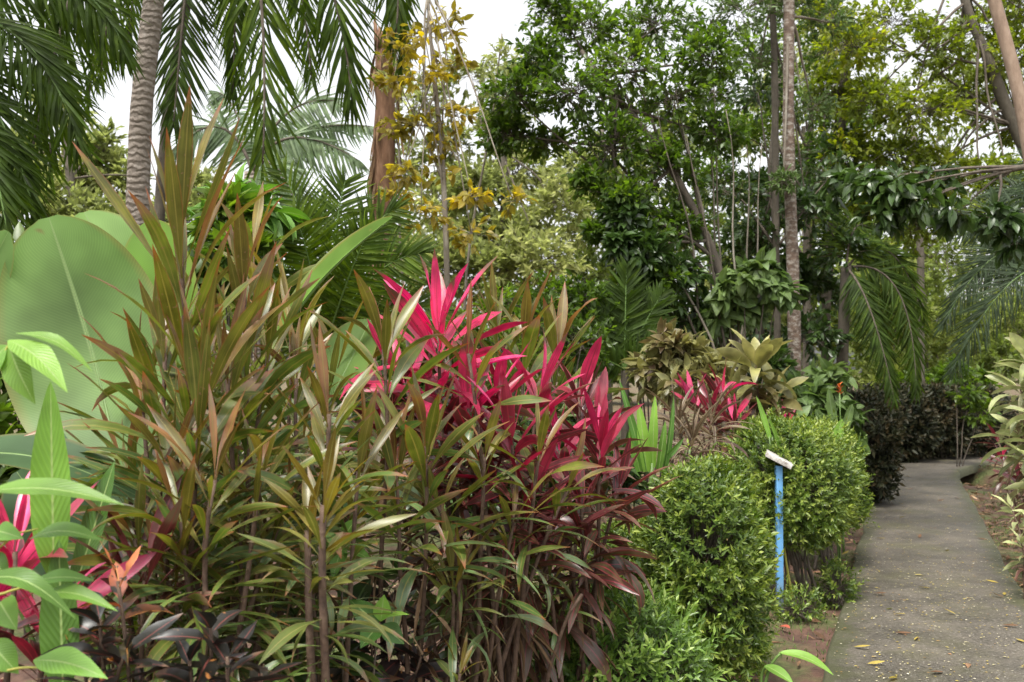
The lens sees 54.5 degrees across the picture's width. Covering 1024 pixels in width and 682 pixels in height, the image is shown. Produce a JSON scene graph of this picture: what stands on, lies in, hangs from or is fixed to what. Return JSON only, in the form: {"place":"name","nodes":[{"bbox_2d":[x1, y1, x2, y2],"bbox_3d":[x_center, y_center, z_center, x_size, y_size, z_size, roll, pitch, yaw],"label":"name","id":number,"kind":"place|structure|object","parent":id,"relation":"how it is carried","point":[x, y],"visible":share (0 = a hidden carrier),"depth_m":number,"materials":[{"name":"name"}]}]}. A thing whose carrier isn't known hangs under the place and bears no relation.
{"place":"outdoors","nodes":[
{"label":"outdoors","id":0,"kind":"place"},
{"bbox_2d":[0,373,1023,681],"bbox_3d":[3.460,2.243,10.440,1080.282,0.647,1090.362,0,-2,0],"label":"ground","id":1,"kind":"structure","parent":0,"point":[804,671],"depth_m":8.46,"materials":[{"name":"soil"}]},
{"bbox_2d":[0,332,123,678],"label":"vine","id":2,"kind":"object","parent":1,"relation":"on","point":[19,358],"visible":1,"depth_m":2.10,"materials":[{"name":"green plant"}]},
{"bbox_2d":[30,381,114,681],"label":"lance leaf plant","id":3,"kind":"object","parent":1,"relation":"on","point":[49,458],"visible":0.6,"depth_m":2.43,"materials":[{"name":"green plant"}]},
{"bbox_2d":[0,0,150,240],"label":"coconut palm","id":4,"kind":"object","parent":1,"relation":"on","point":[16,190],"visible":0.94,"depth_m":7.45,"materials":[{"name":"green plant"}]},
{"bbox_2d":[0,471,156,681],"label":"cordyline","id":5,"kind":"object","parent":1,"relation":"on","point":[18,553],"visible":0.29,"depth_m":2.61,"materials":[{"name":"plant"}]},
{"bbox_2d":[39,591,182,681],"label":"croton","id":6,"kind":"object","parent":1,"relation":"on","point":[107,650],"visible":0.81,"depth_m":2.37,"materials":[{"name":"plant"}]},
{"bbox_2d":[24,474,223,673],"bbox_3d":[-1.107,1.063,2.845,0.508,1.361,0.632,1,-2,-30],"label":"cordyline","id":7,"kind":"object","parent":1,"relation":"on","point":[167,525],"visible":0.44,"depth_m":2.78,"materials":[{"name":"plant"}]},
{"bbox_2d":[78,541,172,681],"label":"croton","id":8,"kind":"object","parent":1,"relation":"on","point":[118,580],"visible":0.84,"depth_m":2.39,"materials":[{"name":"plant"}]},
{"bbox_2d":[0,92,286,258],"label":"tree","id":9,"kind":"object","parent":1,"relation":"on","point":[87,193],"visible":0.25,"depth_m":19.64,"materials":[{"name":"green plant"}]},
{"bbox_2d":[0,179,286,641],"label":"shrub","id":10,"kind":"object","parent":1,"relation":"on","point":[7,409],"visible":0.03,"depth_m":6.55,"materials":[{"name":"green plant"}]},
{"bbox_2d":[29,524,297,681],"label":"croton","id":11,"kind":"object","parent":1,"relation":"on","point":[136,618],"visible":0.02,"depth_m":3.57,"materials":[{"name":"plant"}]},
{"bbox_2d":[58,309,276,680],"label":"cordyline","id":12,"kind":"object","parent":1,"relation":"on","point":[138,425],"visible":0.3,"depth_m":2.98,"materials":[{"name":"plant"}]},
{"bbox_2d":[25,86,334,681],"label":"cordyline","id":13,"kind":"object","parent":1,"relation":"on","point":[165,306],"visible":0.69,"depth_m":2.93,"materials":[{"name":"plant"}]},
{"bbox_2d":[0,210,391,681],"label":"paddle leaf plant","id":14,"kind":"object","parent":1,"relation":"on","point":[47,282],"visible":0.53,"depth_m":3.64,"materials":[{"name":"green plant"}]},
{"bbox_2d":[89,0,326,456],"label":"coconut palm","id":15,"kind":"object","parent":1,"relation":"on","point":[171,80],"visible":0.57,"depth_m":9.66,"materials":[{"name":"green plant"}]},
{"bbox_2d":[1,0,423,554],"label":"coconut palm","id":16,"kind":"object","parent":1,"relation":"on","point":[397,14],"visible":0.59,"depth_m":8.95,"materials":[{"name":"green plant"}]},
{"bbox_2d":[136,609,301,681],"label":"croton","id":17,"kind":"object","parent":1,"relation":"on","point":[210,665],"visible":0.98,"depth_m":2.37,"materials":[{"name":"plant"}]},
{"bbox_2d":[68,383,379,681],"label":"cordyline","id":18,"kind":"object","parent":1,"relation":"on","point":[169,432],"visible":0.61,"depth_m":2.81,"materials":[{"name":"plant"}]},
{"bbox_2d":[186,162,310,520],"bbox_3d":[-2.007,0.283,7.358,0.844,3.180,1.021,-1,-2,30],"label":"shrub","id":19,"kind":"object","parent":1,"relation":"on","point":[285,214],"visible":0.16,"depth_m":7.31,"materials":[{"name":"green plant"}]},
{"bbox_2d":[154,193,345,665],"bbox_3d":[-0.851,0.641,3.236,0.660,2.229,0.798,1,-2,-17],"label":"cordyline","id":20,"kind":"object","parent":1,"relation":"on","point":[237,239],"visible":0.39,"depth_m":3.15,"materials":[{"name":"plant"}]},
{"bbox_2d":[109,182,420,681],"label":"cordyline","id":21,"kind":"object","parent":1,"relation":"on","point":[297,277],"visible":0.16,"depth_m":3.91,"materials":[{"name":"plant"}]},
{"bbox_2d":[171,77,373,454],"bbox_3d":[-3.616,-1.085,15.297,3.277,6.373,2.038,-1,-2,28],"label":"coconut palm","id":22,"kind":"object","parent":1,"relation":"on","point":[291,145],"visible":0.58,"depth_m":15.10,"materials":[{"name":"green plant"}]},
{"bbox_2d":[179,365,424,668],"bbox_3d":[-0.918,0.925,4.436,1.390,1.731,0.715,1,-2,-35],"label":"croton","id":23,"kind":"object","parent":1,"relation":"on","point":[349,430],"visible":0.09,"depth_m":4.44,"materials":[{"name":"plant"}]},
{"bbox_2d":[221,426,417,681],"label":"cordyline","id":24,"kind":"object","parent":1,"relation":"on","point":[310,494],"visible":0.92,"depth_m":2.74,"materials":[{"name":"plant"}]},
{"bbox_2d":[244,568,411,681],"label":"croton","id":25,"kind":"object","parent":1,"relation":"on","point":[362,590],"visible":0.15,"depth_m":3.40,"materials":[{"name":"plant"}]},
{"bbox_2d":[235,302,443,681],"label":"cordyline","id":26,"kind":"object","parent":1,"relation":"on","point":[321,392],"visible":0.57,"depth_m":3.10,"materials":[{"name":"plant"}]},
{"bbox_2d":[223,151,461,575],"bbox_3d":[-1.442,0.171,7.860,1.380,3.431,1.702,2,-2,-44],"label":"feather palm","id":27,"kind":"object","parent":1,"relation":"on","point":[340,296],"visible":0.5,"depth_m":7.70,"materials":[{"name":"green plant"}]},
{"bbox_2d":[326,518,368,681],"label":"sapling","id":28,"kind":"object","parent":1,"relation":"on","point":[362,553],"visible":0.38,"depth_m":3.23,"materials":[{"name":"green plant"}]},
{"bbox_2d":[349,595,408,674],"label":"sapling","id":29,"kind":"object","parent":1,"relation":"on","point":[382,602],"visible":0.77,"depth_m":3.08,"materials":[{"name":"green plant"}]},
{"bbox_2d":[337,479,420,604],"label":"plant","id":30,"kind":"object","parent":1,"relation":"on","point":[411,498],"visible":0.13,"depth_m":3.93,"materials":[{"name":"green plant"}]},
{"bbox_2d":[364,11,403,520],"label":"tree","id":31,"kind":"object","parent":1,"relation":"on","point":[382,153],"visible":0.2,"depth_m":10.98,"materials":[{"name":"brown plant"}]},
{"bbox_2d":[316,569,459,681],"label":"croton","id":32,"kind":"object","parent":1,"relation":"on","point":[391,667],"visible":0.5,"depth_m":3.50,"materials":[{"name":"plant"}]},
{"bbox_2d":[372,59,415,507],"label":"sapling","id":33,"kind":"object","parent":1,"relation":"on","point":[386,87],"visible":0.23,"depth_m":10.37,"materials":[{"name":"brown plant"}]},
{"bbox_2d":[292,269,518,681],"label":"cordyline","id":34,"kind":"object","parent":1,"relation":"on","point":[431,425],"visible":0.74,"depth_m":3.51,"materials":[{"name":"plant"}]},
{"bbox_2d":[329,249,565,681],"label":"cordyline","id":35,"kind":"object","parent":1,"relation":"on","point":[441,299],"visible":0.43,"depth_m":4.00,"materials":[{"name":"plant"}]},
{"bbox_2d":[365,0,537,395],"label":"tree","id":36,"kind":"object","parent":1,"relation":"on","point":[437,134],"visible":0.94,"depth_m":9.19,"materials":[{"name":"yellow plant"}]},
{"bbox_2d":[384,504,522,681],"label":"cordyline","id":37,"kind":"object","parent":1,"relation":"on","point":[444,588],"visible":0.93,"depth_m":3.56,"materials":[{"name":"plant"}]},
{"bbox_2d":[430,634,486,681],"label":"cordyline","id":38,"kind":"object","parent":1,"relation":"on","point":[444,665],"visible":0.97,"depth_m":3.38,"materials":[{"name":"plant"}]},
{"bbox_2d":[459,33,522,469],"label":"sapling","id":39,"kind":"object","parent":1,"relation":"on","point":[502,46],"visible":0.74,"depth_m":10.41,"materials":[{"name":"yellow plant"}]},
{"bbox_2d":[405,524,582,681],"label":"cane thicket","id":40,"kind":"object","parent":1,"relation":"on","point":[571,609],"visible":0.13,"depth_m":3.92,"materials":[{"name":"brown plant"}]},
{"bbox_2d":[368,46,622,396],"bbox_3d":[-0.411,-2.163,20.477,5.708,8.833,5.086,0,-2,0],"label":"tree","id":41,"kind":"object","parent":1,"relation":"on","point":[520,253],"visible":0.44,"depth_m":19.71,"materials":[{"name":"green plant"}]},
{"bbox_2d":[331,349,660,597],"bbox_3d":[-0.125,0.946,6.339,2.129,1.805,0.986,0,-2,-10],"label":"shrub","id":42,"kind":"object","parent":1,"relation":"on","point":[633,472],"visible":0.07,"depth_m":6.28,"materials":[{"name":"green plant"}]},
{"bbox_2d":[359,462,637,681],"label":"cordyline","id":43,"kind":"object","parent":1,"relation":"on","point":[592,650],"visible":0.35,"depth_m":4.09,"materials":[{"name":"plant"}]},
{"bbox_2d":[373,549,623,680],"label":"croton","id":44,"kind":"object","parent":1,"relation":"on","point":[442,654],"visible":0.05,"depth_m":4.73,"materials":[{"name":"plant"}]},
{"bbox_2d":[392,282,626,681],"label":"cordyline","id":45,"kind":"object","parent":1,"relation":"on","point":[559,497],"visible":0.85,"depth_m":3.73,"materials":[{"name":"plant"}]},
{"bbox_2d":[0,236,1023,405],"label":"wood","id":46,"kind":"object","parent":1,"relation":"on","point":[853,373],"visible":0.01,"depth_m":47.94,"materials":[{"name":"green plant"}]},
{"bbox_2d":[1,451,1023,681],"bbox_3d":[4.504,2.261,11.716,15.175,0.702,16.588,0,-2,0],"label":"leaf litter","id":47,"kind":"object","parent":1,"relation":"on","point":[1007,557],"visible":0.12,"depth_m":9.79,"materials":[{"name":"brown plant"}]},
{"bbox_2d":[420,329,611,681],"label":"cordyline","id":48,"kind":"object","parent":1,"relation":"on","point":[508,414],"visible":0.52,"depth_m":3.90,"materials":[{"name":"plant"}]},
{"bbox_2d":[424,268,629,552],"bbox_3d":[0.285,0.621,8.655,2.195,2.584,1.224,1,-2,-26],"label":"shrub","id":49,"kind":"object","parent":1,"relation":"on","point":[591,290],"visible":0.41,"depth_m":8.69,"materials":[{"name":"green plant"}]},
{"bbox_2d":[442,263,627,572],"bbox_3d":[0.098,0.695,5.082,0.910,2.224,0.844,1,-2,-31],"label":"cordyline","id":50,"kind":"object","parent":1,"relation":"on","point":[557,328],"visible":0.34,"depth_m":5.07,"materials":[{"name":"plant"}]},
{"bbox_2d":[491,532,612,681],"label":"cordyline","id":51,"kind":"object","parent":1,"relation":"on","point":[553,644],"visible":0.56,"depth_m":3.97,"materials":[{"name":"plant"}]},
{"bbox_2d":[498,389,681,681],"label":"cordyline","id":52,"kind":"object","parent":1,"relation":"on","point":[606,431],"visible":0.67,"depth_m":4.15,"materials":[{"name":"plant"}]},
{"bbox_2d":[527,335,661,610],"bbox_3d":[0.353,0.887,4.651,0.654,1.817,0.603,-1,-2,20],"label":"cordyline","id":53,"kind":"object","parent":1,"relation":"on","point":[598,389],"visible":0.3,"depth_m":4.63,"materials":[{"name":"plant"}]},
{"bbox_2d":[471,0,761,445],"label":"tree","id":54,"kind":"object","parent":1,"relation":"on","point":[507,123],"visible":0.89,"depth_m":9.96,"materials":[{"name":"green plant"}]},
{"bbox_2d":[496,556,752,681],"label":"clipped hedge","id":55,"kind":"object","parent":1,"relation":"on","point":[641,654],"visible":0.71,"depth_m":4.25,"materials":[{"name":"green plant"}]},
{"bbox_2d":[559,254,693,511],"bbox_3d":[0.977,0.557,8.871,1.263,2.718,0.522,0,-2,0],"label":"young palm","id":56,"kind":"object","parent":1,"relation":"on","point":[626,334],"visible":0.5,"depth_m":9.00,"materials":[{"name":"green plant"}]},
{"bbox_2d":[565,503,707,674],"bbox_3d":[0.714,1.411,5.683,0.998,0.951,0.975,0,-2,0],"label":"clipped hedge","id":57,"kind":"object","parent":1,"relation":"on","point":[621,530],"visible":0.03,"depth_m":5.55,"materials":[{"name":"green plant"}]},
{"bbox_2d":[542,92,752,421],"bbox_3d":[3.165,-1.986,23.663,5.418,8.673,5.613,0,-2,0],"label":"tree","id":58,"kind":"object","parent":1,"relation":"on","point":[592,257],"visible":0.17,"depth_m":23.72,"materials":[{"name":"green plant"}]},
{"bbox_2d":[619,380,683,493],"bbox_3d":[0.784,1.017,5.565,0.364,1.608,0.053,0,-2,0],"label":"ginger","id":59,"kind":"object","parent":1,"relation":"on","point":[645,462],"visible":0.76,"depth_m":5.57,"materials":[{"name":"green plant"}]},
{"bbox_2d":[592,184,729,488],"bbox_3d":[1.505,0.211,9.597,0.975,3.456,1.694,-1,-2,42],"label":"shrub","id":60,"kind":"object","parent":1,"relation":"on","point":[624,239],"visible":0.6,"depth_m":9.32,"materials":[{"name":"green plant"}]},
{"bbox_2d":[618,317,736,482],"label":"shrub","id":61,"kind":"object","parent":1,"relation":"on","point":[656,370],"visible":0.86,"depth_m":8.48,"materials":[{"name":"green plant"}]},
{"bbox_2d":[644,379,754,512],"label":"striped plant","id":62,"kind":"object","parent":1,"relation":"on","point":[679,426],"visible":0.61,"depth_m":6.54,"materials":[{"name":"red plant"}]},
{"bbox_2d":[625,438,788,681],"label":"clipped hedge","id":63,"kind":"object","parent":1,"relation":"on","point":[732,581],"visible":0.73,"depth_m":5.00,"materials":[{"name":"green plant"}]},
{"bbox_2d":[662,358,761,535],"bbox_3d":[1.610,0.998,7.578,0.745,1.764,0.770,1,-2,-24],"label":"cordyline","id":64,"kind":"object","parent":1,"relation":"on","point":[718,387],"visible":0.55,"depth_m":7.54,"materials":[{"name":"plant"}]},
{"bbox_2d":[689,246,809,432],"bbox_3d":[2.304,0.513,9.649,1.146,2.852,0.875,0,-2,0],"label":"shrub","id":65,"kind":"object","parent":1,"relation":"on","point":[731,298],"visible":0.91,"depth_m":9.57,"materials":[{"name":"green plant"}]},
{"bbox_2d":[696,328,808,560],"bbox_3d":[1.912,0.895,8.277,1.007,2.011,0.803,-1,-2,33],"label":"cordyline","id":66,"kind":"object","parent":1,"relation":"on","point":[755,353],"visible":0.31,"depth_m":8.18,"materials":[{"name":"plant"}]},
{"bbox_2d":[664,0,862,376],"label":"tree","id":67,"kind":"object","parent":1,"relation":"on","point":[786,185],"visible":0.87,"depth_m":11.05,"materials":[{"name":"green plant"}]},
{"bbox_2d":[677,223,856,431],"bbox_3d":[2.932,0.268,11.441,1.950,3.455,3.646,-1,-2,29],"label":"shrub","id":68,"kind":"object","parent":1,"relation":"on","point":[819,334],"visible":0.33,"depth_m":11.46,"materials":[{"name":"green plant"}]},
{"bbox_2d":[756,396,783,568],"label":"ginger shoot","id":69,"kind":"object","parent":1,"relation":"on","point":[764,420],"visible":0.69,"depth_m":6.88,"materials":[{"name":"green plant"}]},
{"bbox_2d":[710,76,833,387],"bbox_3d":[3.207,-0.669,12.694,1.662,5.390,1.369,0,-2,0],"label":"tree","id":70,"kind":"object","parent":1,"relation":"on","point":[762,177],"visible":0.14,"depth_m":12.47,"materials":[{"name":"green plant"}]},
{"bbox_2d":[765,449,792,612],"bbox_3d":[1.812,1.300,6.738,0.178,1.109,0.260,0,-2,14],"label":"signpost","id":71,"kind":"object","parent":1,"relation":"on","point":[777,459],"visible":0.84,"depth_m":6.67,"materials":[{"name":"blue metal"}]},
{"bbox_2d":[683,0,881,376],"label":"tree","id":72,"kind":"object","parent":1,"relation":"on","point":[722,90],"visible":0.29,"depth_m":15.10,"materials":[{"name":"green plant"}]},
{"bbox_2d":[782,399,795,564],"bbox_3d":[2.385,1.204,8.564,0.296,1.408,0.265,0,-2,0],"label":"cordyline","id":73,"kind":"object","parent":1,"relation":"on","point":[788,414],"visible":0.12,"depth_m":8.59,"materials":[{"name":"plant"}]},
{"bbox_2d":[691,0,891,359],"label":"tree","id":74,"kind":"object","parent":1,"relation":"on","point":[773,228],"visible":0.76,"depth_m":11.45,"materials":[{"name":"green plant"}]},
{"bbox_2d":[760,649,832,681],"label":"seedling","id":75,"kind":"object","parent":1,"relation":"on","point":[780,672],"visible":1,"depth_m":4.76,"materials":[{"name":"green plant"}]},
{"bbox_2d":[715,402,879,607],"bbox_3d":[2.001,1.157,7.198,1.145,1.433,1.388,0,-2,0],"label":"clipped hedge","id":76,"kind":"object","parent":1,"relation":"on","point":[817,530],"visible":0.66,"depth_m":6.83,"materials":[{"name":"green plant"}]},
{"bbox_2d":[771,575,828,623],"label":"clipped hedge","id":77,"kind":"object","parent":1,"relation":"on","point":[806,609],"visible":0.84,"depth_m":6.51,"materials":[{"name":"green plant"}]},
{"bbox_2d":[712,13,893,363],"bbox_3d":[7.798,-3.569,27.243,6.140,12.030,4.860,0,-2,0],"label":"tree","id":78,"kind":"object","parent":1,"relation":"on","point":[783,317],"visible":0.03,"depth_m":27.96,"materials":[{"name":"green plant"}]},
{"bbox_2d":[763,357,874,537],"bbox_3d":[2.867,1.038,9.453,1.022,1.794,1.180,0,-2,0],"label":"shrub","id":79,"kind":"object","parent":1,"relation":"on","point":[812,389],"visible":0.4,"depth_m":9.38,"materials":[{"name":"green plant"}]},
{"bbox_2d":[815,382,853,551],"bbox_3d":[2.912,1.146,9.035,0.353,1.550,0.148,0,-2,0],"label":"heliconia","id":80,"kind":"object","parent":1,"relation":"on","point":[830,403],"visible":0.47,"depth_m":8.98,"materials":[{"name":"green plant"}]},
{"bbox_2d":[801,554,869,609],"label":"clipped hedge","id":81,"kind":"object","parent":1,"relation":"on","point":[832,578],"visible":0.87,"depth_m":6.91,"materials":[{"name":"green plant"}]},
{"bbox_2d":[781,44,904,370],"bbox_3d":[4.254,-0.954,13.135,1.568,5.986,1.542,0,-2,0],"label":"tree","id":82,"kind":"object","parent":1,"relation":"on","point":[813,154],"visible":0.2,"depth_m":13.03,"materials":[{"name":"green plant"}]},
{"bbox_2d":[802,198,933,411],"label":"palm","id":83,"kind":"object","parent":1,"relation":"on","point":[858,286],"visible":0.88,"depth_m":11.40,"materials":[{"name":"green plant"}]},
{"bbox_2d":[848,388,908,507],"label":"clipped hedge","id":84,"kind":"object","parent":1,"relation":"on","point":[880,427],"visible":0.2,"depth_m":11.61,"materials":[{"name":"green plant"}]},
{"bbox_2d":[850,380,945,462],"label":"clipped hedge","id":85,"kind":"object","parent":1,"relation":"on","point":[916,437],"visible":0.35,"depth_m":17.07,"materials":[{"name":"green plant"}]},
{"bbox_2d":[794,0,1023,259],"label":"tree","id":86,"kind":"object","parent":1,"relation":"on","point":[940,104],"visible":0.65,"depth_m":12.56,"materials":[{"name":"green plant"}]},
{"bbox_2d":[798,42,1023,392],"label":"tree","id":87,"kind":"object","parent":1,"relation":"on","point":[938,275],"visible":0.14,"depth_m":24.72,"materials":[{"name":"green plant"}]},
{"bbox_2d":[910,134,924,385],"bbox_3d":[7.810,-0.880,19.067,0.306,6.187,0.228,0,-2,0],"label":"slim trunk","id":88,"kind":"object","parent":1,"relation":"on","point":[920,262],"visible":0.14,"depth_m":19.02,"materials":[{"name":"brown wood"}]},
{"bbox_2d":[817,159,1023,269],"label":"tree","id":89,"kind":"object","parent":1,"relation":"on","point":[904,207],"visible":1,"depth_m":9.33,"materials":[{"name":"green plant"}]},
{"bbox_2d":[891,379,987,459],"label":"clipped hedge","id":90,"kind":"object","parent":1,"relation":"on","point":[947,419],"visible":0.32,"depth_m":17.68,"materials":[{"name":"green plant"}]},
{"bbox_2d":[894,357,1003,387],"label":"shrub","id":91,"kind":"object","parent":1,"relation":"on","point":[935,375],"visible":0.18,"depth_m":19.76,"materials":[{"name":"green plant"}]},
{"bbox_2d":[925,292,1023,444],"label":"shrub","id":92,"kind":"object","parent":1,"relation":"on","point":[1003,346],"visible":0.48,"depth_m":21.65,"materials":[{"name":"green plant"}]},
{"bbox_2d":[931,148,1023,384],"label":"palm","id":93,"kind":"object","parent":1,"relation":"on","point":[988,273],"visible":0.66,"depth_m":10.49,"materials":[{"name":"green plant"}]},
{"bbox_2d":[935,378,1023,456],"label":"clipped hedge","id":94,"kind":"object","parent":1,"relation":"on","point":[982,449],"visible":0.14,"depth_m":18.35,"materials":[{"name":"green plant"}]},
{"bbox_2d":[971,332,1023,528],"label":"cordyline","id":95,"kind":"object","parent":1,"relation":"on","point":[1008,428],"visible":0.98,"depth_m":7.85,"materials":[{"name":"plant"}]},
{"bbox_2d":[973,423,1023,535],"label":"cordyline","id":96,"kind":"object","parent":1,"relation":"on","point":[1006,473],"visible":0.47,"depth_m":8.56,"materials":[{"name":"plant"}]},
{"bbox_2d":[987,0,1023,162],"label":"bare trunk","id":97,"kind":"object","parent":1,"relation":"on","point":[1007,49],"visible":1,"depth_m":8.22,"materials":[{"name":"brown wood"}]},
{"bbox_2d":[992,493,1023,598],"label":"croton","id":98,"kind":"object","parent":1,"relation":"on","point":[1020,536],"visible":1,"depth_m":6.99,"materials":[{"name":"plant"}]},
{"bbox_2d":[0,0,1023,372],"label":"sky","id":99,"kind":"structure","parent":0,"point":[491,18],"materials":[{"name":"white"}]},
{"bbox_2d":[784,502,816,600],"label":"ginger shoot","id":100,"kind":"object","parent":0,"point":[787,571],"visible":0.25,"depth_m":6.86,"materials":[{"name":"green plant"}]},
{"bbox_2d":[833,419,843,586],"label":"ginger shoot","id":101,"kind":"object","parent":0,"point":[836,484],"visible":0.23,"depth_m":7.56,"materials":[{"name":"green plant"}]},
{"bbox_2d":[822,450,1023,681],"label":"path","id":102,"kind":"structure","parent":0,"point":[922,494],"depth_m":7.00,"materials":[{"name":"concrete"}]},
{"bbox_2d":[868,661,883,663],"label":"fallen leaf","id":103,"kind":"object","parent":102,"relation":"on","point":[874,662],"visible":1,"depth_m":5.37,"materials":[{"name":"yellow plant"}]},
{"bbox_2d":[834,460,1022,681],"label":"petal litter","id":104,"kind":"object","parent":102,"relation":"on","point":[929,598],"visible":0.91,"depth_m":6.78,"materials":[{"name":"plant"}]},
{"bbox_2d":[936,354,1002,465],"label":"shrub","id":105,"kind":"object","parent":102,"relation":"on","point":[974,402],"visible":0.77,"depth_m":16.42,"materials":[{"name":"green plant"}]}
]}

